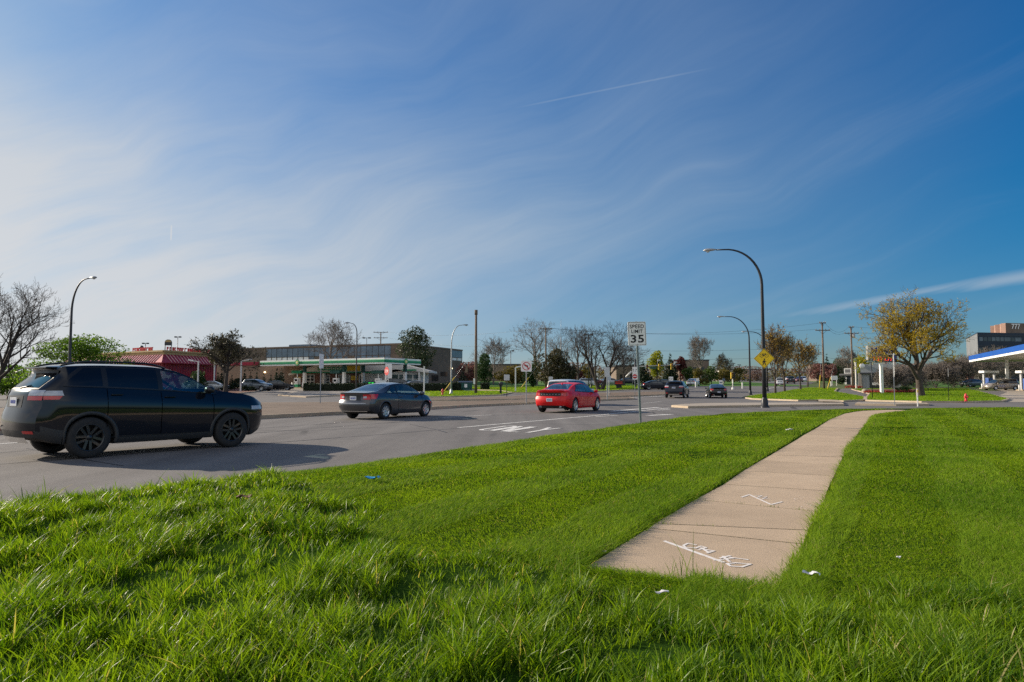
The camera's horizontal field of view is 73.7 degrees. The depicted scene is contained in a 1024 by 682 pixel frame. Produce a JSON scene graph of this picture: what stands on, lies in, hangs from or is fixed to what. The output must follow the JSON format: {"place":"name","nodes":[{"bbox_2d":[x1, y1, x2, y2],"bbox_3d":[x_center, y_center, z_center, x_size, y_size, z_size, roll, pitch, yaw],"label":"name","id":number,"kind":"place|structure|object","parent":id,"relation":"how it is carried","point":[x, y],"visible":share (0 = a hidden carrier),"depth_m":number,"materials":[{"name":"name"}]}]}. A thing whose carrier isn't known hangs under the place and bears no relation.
{"place":"outdoors","nodes":[
{"label":"outdoors","id":0,"kind":"place"},
{"bbox_2d":[259,388,302,391],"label":"forecourt","id":1,"kind":"structure","parent":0,"point":[290,390],"depth_m":101.31,"materials":[{"name":"concrete"}]},
{"bbox_2d":[66,340,216,389],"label":"restaurant","id":2,"kind":"structure","parent":1,"relation":"on","point":[175,360],"depth_m":102.73,"materials":[{"name":"red metal"}]},
{"bbox_2d":[184,370,207,387],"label":"evergreen","id":3,"kind":"object","parent":1,"relation":"on","point":[202,380],"visible":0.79,"depth_m":95.41,"materials":[{"name":"green plant"}]},
{"bbox_2d":[241,379,272,390],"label":"suv","id":4,"kind":"object","parent":1,"relation":"on","point":[261,385],"visible":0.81,"depth_m":98.07,"materials":[{"name":"metal"}]},
{"bbox_2d":[216,362,311,385],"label":"brick wing","id":5,"kind":"structure","parent":1,"relation":"on","point":[266,371],"depth_m":123.14,"materials":[{"name":"brown brick"}]},
{"bbox_2d":[264,380,294,389],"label":"sedan","id":6,"kind":"object","parent":1,"relation":"on","point":[277,384],"visible":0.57,"depth_m":102.06,"materials":[{"name":"grey metal"}]},
{"bbox_2d":[291,370,302,387],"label":"fuel pump","id":7,"kind":"object","parent":1,"relation":"on","point":[297,382],"visible":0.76,"depth_m":115.70,"materials":[{"name":"metal"}]},
{"bbox_2d":[303,316,364,358],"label":"bare tree","id":8,"kind":"object","parent":1,"relation":"on","point":[339,337],"visible":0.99,"depth_m":137.82,"materials":[{"name":"brown plant"}]},
{"bbox_2d":[260,358,420,384],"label":"canopy","id":9,"kind":"object","parent":1,"relation":"on","point":[361,362],"visible":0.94,"depth_m":110.80,"materials":[{"name":"green metal"}]},
{"bbox_2d":[288,365,436,386],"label":"service station","id":10,"kind":"object","parent":1,"relation":"on","point":[313,374],"visible":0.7,"depth_m":119.11,"materials":[{"name":"white brick"}]},
{"bbox_2d":[394,325,437,371],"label":"pine tree","id":11,"kind":"object","parent":1,"relation":"on","point":[417,338],"visible":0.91,"depth_m":127.67,"materials":[{"name":"green plant"}]},
{"bbox_2d":[278,391,429,397],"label":"forecourt bed","id":12,"kind":"object","parent":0,"point":[306,394],"visible":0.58,"depth_m":83.25,"materials":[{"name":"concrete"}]},
{"bbox_2d":[303,382,448,391],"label":"hedge","id":13,"kind":"object","parent":12,"relation":"on","point":[337,386],"visible":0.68,"depth_m":95.20,"materials":[{"name":"green plant"}]},
{"bbox_2d":[428,391,511,396],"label":"verge lawn","id":14,"kind":"structure","parent":0,"point":[469,395],"depth_m":77.62,"materials":[{"name":"plant"}]},
{"bbox_2d":[473,310,477,392],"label":"utility pole","id":15,"kind":"object","parent":14,"relation":"on","point":[475,372],"visible":0.93,"depth_m":84.78,"materials":[{"name":"brown wood"}]},
{"bbox_2d":[0,381,1019,391],"bbox_3d":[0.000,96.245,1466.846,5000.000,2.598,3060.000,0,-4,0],"label":"ground","id":16,"kind":"structure","parent":0,"point":[838,386],"depth_m":129.81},
{"bbox_2d":[0,273,70,380],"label":"bare tree","id":17,"kind":"object","parent":16,"relation":"on","point":[6,359],"visible":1,"depth_m":43.02,"materials":[{"name":"brown plant"}]},
{"bbox_2d":[9,333,134,384],"bbox_3d":[-38.262,2.258,59.684,8.916,5.965,8.456,3,-5,-38],"label":"green tree","id":18,"kind":"object","parent":16,"relation":"on","point":[80,352],"visible":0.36,"depth_m":59.12,"materials":[{"name":"green plant"}]},
{"bbox_2d":[184,328,268,391],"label":"bare tree","id":19,"kind":"object","parent":16,"relation":"on","point":[223,345],"visible":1,"depth_m":85.94,"materials":[{"name":"brown plant"}]},
{"bbox_2d":[193,343,462,382],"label":"brick building","id":20,"kind":"structure","parent":16,"relation":"on","point":[441,365],"depth_m":163.41,"materials":[{"name":"brown brick"}]},
{"bbox_2d":[675,360,709,380],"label":"building","id":21,"kind":"structure","parent":16,"relation":"on","point":[705,364],"depth_m":234.95,"materials":[{"name":"brown brick"}]},
{"bbox_2d":[462,362,932,380],"bbox_3d":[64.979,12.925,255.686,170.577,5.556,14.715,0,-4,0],"label":"distant woods","id":22,"kind":"object","parent":16,"relation":"on","point":[747,379],"visible":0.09,"depth_m":253.25,"materials":[{"name":"brown plant"}]},
{"bbox_2d":[794,341,818,386],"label":"street tree","id":23,"kind":"object","parent":16,"relation":"on","point":[811,363],"visible":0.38,"depth_m":127.28,"materials":[{"name":"brown plant"}]},
{"bbox_2d":[806,363,824,382],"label":"flowering tree","id":24,"kind":"object","parent":16,"relation":"on","point":[814,371],"visible":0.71,"depth_m":171.61,"materials":[{"name":"pink plant"}]},
{"bbox_2d":[820,363,836,382],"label":"flowering tree","id":25,"kind":"object","parent":16,"relation":"on","point":[829,369],"visible":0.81,"depth_m":169.11,"materials":[{"name":"pink plant"}]},
{"bbox_2d":[839,368,857,384],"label":"kiosk","id":26,"kind":"object","parent":16,"relation":"on","point":[847,374],"visible":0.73,"depth_m":150.66,"materials":[{"name":"grey metal"}]},
{"bbox_2d":[844,326,858,385],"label":"utility pole","id":27,"kind":"object","parent":16,"relation":"on","point":[851,337],"visible":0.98,"depth_m":116.00,"materials":[{"name":"brown wood"}]},
{"bbox_2d":[858,363,900,388],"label":"shop","id":28,"kind":"structure","parent":16,"relation":"on","point":[864,378],"depth_m":111.99,"materials":[{"name":"metal"}]},
{"bbox_2d":[921,361,963,387],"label":"leafless bush","id":29,"kind":"object","parent":16,"relation":"on","point":[937,370],"visible":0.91,"depth_m":116.77,"materials":[{"name":"brown plant"}]},
{"bbox_2d":[978,371,998,388],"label":"fuel pump","id":30,"kind":"object","parent":16,"relation":"on","point":[985,380],"visible":0.52,"depth_m":111.53,"materials":[{"name":"metal"}]},
{"bbox_2d":[966,323,1023,380],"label":"office block","id":31,"kind":"structure","parent":16,"relation":"on","point":[996,335],"depth_m":243.40,"materials":[{"name":"grey glass"}]},
{"bbox_2d":[0,406,1023,681],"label":"lawn","id":32,"kind":"structure","parent":0,"point":[402,587],"depth_m":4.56,"materials":[{"name":"plant"}]},
{"bbox_2d":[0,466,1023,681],"bbox_3d":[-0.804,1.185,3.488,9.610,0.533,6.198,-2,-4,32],"label":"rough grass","id":33,"kind":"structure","parent":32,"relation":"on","point":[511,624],"depth_m":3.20,"materials":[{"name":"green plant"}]},
{"bbox_2d":[627,321,646,422],"bbox_3d":[4.090,1.094,22.062,0.610,3.467,0.077,-1,-3,-9],"label":"speed sign","id":34,"kind":"object","parent":32,"relation":"on","point":[636,334],"visible":1,"depth_m":22.10,"materials":[{"name":"white metal"}]},
{"bbox_2d":[656,445,843,593],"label":"weeds","id":35,"kind":"object","parent":32,"relation":"on","point":[710,560],"visible":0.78,"depth_m":4.35,"materials":[{"name":"green plant"}]},
{"bbox_2d":[0,381,1023,504],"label":"road","id":36,"kind":"structure","parent":0,"point":[307,452],"depth_m":16.26,"materials":[{"name":"grey asphalt"}]},
{"bbox_2d":[0,365,27,395],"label":"green tree","id":37,"kind":"object","parent":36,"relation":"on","point":[6,386],"visible":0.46,"depth_m":64.41,"materials":[{"name":"green plant"}]},
{"bbox_2d":[68,276,96,361],"bbox_3d":[-31.011,-0.050,49.113,2.862,9.130,0.491,-2,-4,25],"label":"street lamp","id":38,"kind":"object","parent":36,"relation":"on","point":[70,329],"visible":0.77,"depth_m":49.59,"materials":[{"name":"metal"}]},
{"bbox_2d":[0,361,261,457],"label":"suv","id":39,"kind":"object","parent":36,"relation":"on","point":[85,409],"visible":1,"depth_m":12.72,"materials":[{"name":"metal"}]},
{"bbox_2d":[0,411,595,465],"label":"road seams","id":40,"kind":"object","parent":36,"relation":"on","point":[212,447],"visible":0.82,"depth_m":14.14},
{"bbox_2d":[0,397,634,433],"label":"median","id":41,"kind":"object","parent":36,"relation":"on","point":[284,409],"visible":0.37,"depth_m":39.95,"materials":[{"name":"concrete"}]},
{"bbox_2d":[521,361,531,403],"bbox_3d":[0.923,2.655,44.023,0.700,2.765,0.066,1,-4,-10],"label":"road sign","id":42,"kind":"object","parent":41,"relation":"on","point":[526,366],"visible":1,"depth_m":44.05,"materials":[{"name":"white metal"}]},
{"bbox_2d":[339,382,431,418],"bbox_3d":[-5.084,2.436,28.285,2.185,1.442,4.688,-2,-4,27],"label":"sedan","id":43,"kind":"object","parent":36,"relation":"on","point":[381,402],"visible":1,"depth_m":26.89,"materials":[{"name":"metal"}]},
{"bbox_2d":[1,386,779,443],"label":"lane markings","id":44,"kind":"object","parent":36,"relation":"on","point":[560,418],"visible":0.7,"depth_m":29.84,"materials":[{"name":"paint"}]},
{"bbox_2d":[479,426,557,432],"bbox_3d":[0.162,2.644,20.560,2.138,0.003,2.780,-2,-4,27],"label":"road lettering","id":45,"kind":"object","parent":36,"relation":"on","point":[512,429],"visible":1,"depth_m":20.69,"materials":[{"name":"paint"}]},
{"bbox_2d":[430,391,664,400],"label":"median strip","id":46,"kind":"object","parent":36,"relation":"on","point":[613,394],"visible":0.42,"depth_m":67.85,"materials":[{"name":"concrete"}]},
{"bbox_2d":[536,382,599,412],"bbox_3d":[2.940,2.846,34.824,2.273,1.480,5.067,-2,-4,27],"label":"sedan","id":47,"kind":"object","parent":36,"relation":"on","point":[573,398],"visible":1,"depth_m":33.04,"materials":[{"name":"metal"}]},
{"bbox_2d":[547,379,593,390],"bbox_3d":[4.129,3.533,47.367,2.286,1.750,5.025,-2,-4,31],"label":"minivan","id":48,"kind":"object","parent":36,"relation":"on","point":[550,382],"visible":0.19,"depth_m":45.74,"materials":[{"name":"white paint"}]},
{"bbox_2d":[640,380,665,389],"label":"sedan","id":49,"kind":"object","parent":36,"relation":"on","point":[648,385],"visible":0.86,"depth_m":104.94,"materials":[{"name":"black paint"}]},
{"bbox_2d":[665,380,689,397],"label":"suv","id":50,"kind":"object","parent":36,"relation":"on","point":[676,388],"visible":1,"depth_m":71.30,"materials":[{"name":"black paint"}]},
{"bbox_2d":[705,384,726,397],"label":"sedan","id":51,"kind":"object","parent":36,"relation":"on","point":[716,390],"visible":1,"depth_m":71.22,"materials":[{"name":"black metal"}]},
{"bbox_2d":[671,403,843,407],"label":"traffic island","id":52,"kind":"structure","parent":36,"relation":"on","point":[713,405],"depth_m":42.82,"materials":[{"name":"concrete"}]},
{"bbox_2d":[703,248,769,407],"bbox_3d":[12.371,-0.813,37.782,3.342,8.930,0.491,-2,-4,25],"label":"street lamp","id":53,"kind":"object","parent":52,"relation":"on","point":[764,401],"visible":1,"depth_m":37.13,"materials":[{"name":"black metal"}]},
{"bbox_2d":[754,349,774,367],"bbox_3d":[13.638,0.947,36.947,1.080,1.080,0.109,-1,-4,14],"label":"warning sign","id":54,"kind":"object","parent":53,"relation":"attached to","point":[763,358],"visible":1,"depth_m":36.90,"materials":[{"name":"yellow metal"}]},
{"bbox_2d":[855,402,928,405],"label":"corner island","id":55,"kind":"structure","parent":36,"relation":"on","point":[886,404],"depth_m":44.98,"materials":[{"name":"concrete"}]},
{"bbox_2d":[0,0,1023,380],"label":"sky","id":56,"kind":"structure","parent":0,"point":[265,170],"materials":[{"name":"blue"}]},
{"bbox_2d":[472,386,656,392],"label":"corner lawn","id":57,"kind":"structure","parent":0,"point":[540,389],"depth_m":100.31,"materials":[{"name":"plant"}]},
{"bbox_2d":[521,363,539,386],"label":"evergreen","id":58,"kind":"object","parent":57,"relation":"on","point":[532,380],"visible":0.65,"depth_m":117.19,"materials":[{"name":"green plant"}]},
{"bbox_2d":[532,347,578,384],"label":"evergreen","id":59,"kind":"object","parent":57,"relation":"on","point":[557,367],"visible":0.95,"depth_m":111.07,"materials":[{"name":"green plant"}]},
{"bbox_2d":[548,325,595,379],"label":"bare tree","id":60,"kind":"object","parent":57,"relation":"on","point":[575,356],"visible":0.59,"depth_m":128.55,"materials":[{"name":"brown plant"}]},
{"bbox_2d":[561,322,639,389],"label":"bare tree","id":61,"kind":"object","parent":57,"relation":"on","point":[594,368],"visible":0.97,"depth_m":100.44,"materials":[{"name":"brown plant"}]},
{"bbox_2d":[634,360,679,386],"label":"traffic signal","id":62,"kind":"object","parent":57,"relation":"on","point":[658,365],"visible":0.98,"depth_m":117.83,"materials":[{"name":"metal"}]},
{"bbox_2d":[472,381,809,385],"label":"school lawn","id":63,"kind":"structure","parent":0,"point":[726,383],"depth_m":149.10,"materials":[{"name":"green plant"}]},
{"bbox_2d":[455,361,478,382],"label":"flowering tree","id":64,"kind":"object","parent":63,"relation":"on","point":[470,371],"visible":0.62,"depth_m":149.20,"materials":[{"name":"brown plant"}]},
{"bbox_2d":[473,353,492,382],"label":"conifer","id":65,"kind":"object","parent":63,"relation":"on","point":[484,372],"visible":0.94,"depth_m":139.22,"materials":[{"name":"green plant"}]},
{"bbox_2d":[471,334,513,383],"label":"bare tree","id":66,"kind":"object","parent":63,"relation":"on","point":[499,350],"visible":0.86,"depth_m":149.88,"materials":[{"name":"brown plant"}]},
{"bbox_2d":[465,364,523,380],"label":"building","id":67,"kind":"structure","parent":63,"relation":"on","point":[499,369],"depth_m":204.85,"materials":[{"name":"beige brick"}]},
{"bbox_2d":[493,365,525,384],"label":"bush","id":68,"kind":"object","parent":63,"relation":"on","point":[510,371],"visible":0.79,"depth_m":140.64,"materials":[{"name":"green plant"}]},
{"bbox_2d":[507,319,553,384],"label":"bare tree","id":69,"kind":"object","parent":63,"relation":"on","point":[534,342],"visible":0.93,"depth_m":139.81,"materials":[{"name":"brown plant"}]},
{"bbox_2d":[547,334,574,363],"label":"bare tree","id":70,"kind":"object","parent":63,"relation":"on","point":[552,345],"visible":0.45,"depth_m":149.43,"materials":[{"name":"grey plant"}]},
{"bbox_2d":[601,340,648,385],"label":"bare tree","id":71,"kind":"object","parent":63,"relation":"on","point":[624,361],"visible":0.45,"depth_m":135.27,"materials":[{"name":"brown plant"}]},
{"bbox_2d":[611,365,641,382],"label":"building","id":72,"kind":"structure","parent":63,"relation":"on","point":[617,374],"depth_m":171.87,"materials":[{"name":"brown brick"}]},
{"bbox_2d":[637,360,652,382],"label":"conifer","id":73,"kind":"object","parent":63,"relation":"on","point":[643,376],"visible":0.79,"depth_m":149.15,"materials":[{"name":"green plant"}]},
{"bbox_2d":[645,350,663,379],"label":"lime tree","id":74,"kind":"object","parent":63,"relation":"on","point":[656,372],"visible":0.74,"depth_m":151.72,"materials":[{"name":"green plant"}]},
{"bbox_2d":[662,355,679,380],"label":"conifer","id":75,"kind":"object","parent":63,"relation":"on","point":[670,372],"visible":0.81,"depth_m":155.34,"materials":[{"name":"green plant"}]},
{"bbox_2d":[672,356,687,380],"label":"flowering tree","id":76,"kind":"object","parent":63,"relation":"on","point":[680,360],"visible":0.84,"depth_m":157.51,"materials":[{"name":"brown plant"}]},
{"bbox_2d":[681,366,693,380],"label":"bush","id":77,"kind":"object","parent":63,"relation":"on","point":[688,370],"visible":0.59,"depth_m":149.86,"materials":[{"name":"green plant"}]},
{"bbox_2d":[686,330,713,381],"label":"bare tree","id":78,"kind":"object","parent":63,"relation":"on","point":[696,344],"visible":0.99,"depth_m":170.99,"materials":[{"name":"grey plant"}]},
{"bbox_2d":[692,368,709,384],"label":"bush","id":79,"kind":"object","parent":63,"relation":"on","point":[697,373],"visible":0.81,"depth_m":145.29,"materials":[{"name":"green plant"}]},
{"bbox_2d":[702,366,718,383],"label":"bush","id":80,"kind":"object","parent":63,"relation":"on","point":[710,373],"visible":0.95,"depth_m":149.35,"materials":[{"name":"green plant"}]},
{"bbox_2d":[711,352,734,382],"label":"bare tree","id":81,"kind":"object","parent":63,"relation":"on","point":[721,364],"visible":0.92,"depth_m":167.45,"materials":[{"name":"grey plant"}]},
{"bbox_2d":[715,367,730,383],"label":"bush","id":82,"kind":"object","parent":63,"relation":"on","point":[724,373],"visible":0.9,"depth_m":151.10,"materials":[{"name":"green plant"}]},
{"bbox_2d":[729,368,748,382],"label":"bush","id":83,"kind":"object","parent":63,"relation":"on","point":[738,371],"visible":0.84,"depth_m":168.90,"materials":[{"name":"green plant"}]},
{"bbox_2d":[743,366,768,380],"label":"bush","id":84,"kind":"object","parent":63,"relation":"on","point":[755,374],"visible":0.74,"depth_m":199.12,"materials":[{"name":"brown plant"}]},
{"bbox_2d":[589,410,903,582],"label":"sidewalk","id":85,"kind":"structure","parent":0,"point":[752,530],"depth_m":6.20,"materials":[{"name":"concrete"}]},
{"bbox_2d":[663,494,814,566],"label":"chalk marks","id":86,"kind":"object","parent":85,"relation":"on","point":[704,549],"visible":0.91,"depth_m":4.99},
{"bbox_2d":[742,388,864,401],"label":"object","id":87,"kind":"structure","parent":0,"point":[852,400],"depth_m":60.48,"materials":[{"name":"plant"}]},
{"bbox_2d":[718,316,752,394],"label":"street lamp","id":88,"kind":"object","parent":87,"relation":"on","point":[750,392],"visible":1,"depth_m":77.77,"materials":[{"name":"black metal"}]},
{"bbox_2d":[754,322,799,392],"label":"street tree","id":89,"kind":"object","parent":87,"relation":"on","point":[772,346],"visible":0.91,"depth_m":85.26,"materials":[{"name":"brown plant"}]},
{"bbox_2d":[768,331,797,390],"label":"street tree","id":90,"kind":"object","parent":87,"relation":"on","point":[783,376],"visible":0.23,"depth_m":92.37,"materials":[{"name":"orange plant"}]},
{"bbox_2d":[787,338,821,389],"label":"street tree","id":91,"kind":"object","parent":87,"relation":"on","point":[801,348],"visible":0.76,"depth_m":101.30,"materials":[{"name":"brown plant"}]},
{"bbox_2d":[815,321,829,387],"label":"utility pole","id":92,"kind":"object","parent":87,"relation":"on","point":[823,367],"visible":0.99,"depth_m":107.02,"materials":[{"name":"brown wood"}]},
{"bbox_2d":[803,381,1019,387],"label":"lawn","id":93,"kind":"structure","parent":0,"point":[944,385],"depth_m":138.14,"materials":[{"name":"green plant"}]},
{"bbox_2d":[834,346,860,370],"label":"bare tree","id":94,"kind":"object","parent":93,"relation":"on","point":[843,361],"visible":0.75,"depth_m":184.68,"materials":[{"name":"grey plant"}]},
{"bbox_2d":[932,356,979,386],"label":"leafless bush","id":95,"kind":"object","parent":93,"relation":"on","point":[963,367],"visible":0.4,"depth_m":124.52,"materials":[{"name":"brown plant"}]},
{"bbox_2d":[959,379,982,386],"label":"sedan","id":96,"kind":"object","parent":93,"relation":"on","point":[976,382],"visible":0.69,"depth_m":124.91,"materials":[{"name":"metal"}]},
{"bbox_2d":[960,352,1009,380],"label":"leafless bush","id":97,"kind":"object","parent":93,"relation":"on","point":[985,366],"visible":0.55,"depth_m":147.71,"materials":[{"name":"brown plant"}]},
{"bbox_2d":[985,361,1023,378],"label":"leafless bush","id":98,"kind":"object","parent":93,"relation":"on","point":[1015,366],"visible":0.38,"depth_m":157.80,"materials":[{"name":"brown plant"}]},
{"bbox_2d":[851,389,1009,402],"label":"tree lawn","id":99,"kind":"structure","parent":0,"point":[954,401],"depth_m":54.47,"materials":[{"name":"plant"}]},
{"bbox_2d":[424,385,1006,400],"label":"grass","id":100,"kind":"structure","parent":99,"relation":"on","point":[902,396],"depth_m":79.12,"materials":[{"name":"green plant"}]},
{"bbox_2d":[866,346,896,392],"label":"price sign","id":101,"kind":"object","parent":99,"relation":"on","point":[881,380],"visible":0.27,"depth_m":85.04,"materials":[{"name":"grey metal"}]},
{"bbox_2d":[871,365,912,388],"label":"leafless bush","id":102,"kind":"object","parent":99,"relation":"on","point":[901,375],"visible":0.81,"depth_m":99.17,"materials":[{"name":"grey plant"}]},
{"bbox_2d":[888,364,931,388],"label":"leafless bush","id":103,"kind":"object","parent":99,"relation":"on","point":[912,375],"visible":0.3,"depth_m":102.88,"materials":[{"name":"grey plant"}]},
{"bbox_2d":[853,287,972,395],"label":"budding tree","id":104,"kind":"object","parent":99,"relation":"on","point":[901,325],"visible":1,"depth_m":75.00,"materials":[{"name":"yellow plant"}]},
{"bbox_2d":[997,389,1023,401],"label":"station forecourt","id":105,"kind":"structure","parent":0,"point":[1014,395],"depth_m":79.79,"materials":[{"name":"concrete"}]},
{"bbox_2d":[969,344,1023,378],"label":"canopy","id":106,"kind":"object","parent":105,"relation":"on","point":[1011,354],"visible":0.91,"depth_m":106.33,"materials":[{"name":"metal"}]},
{"bbox_2d":[982,379,1019,389],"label":"minivan","id":107,"kind":"object","parent":105,"relation":"on","point":[1004,384],"visible":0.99,"depth_m":103.02,"materials":[{"name":"silver metal"}]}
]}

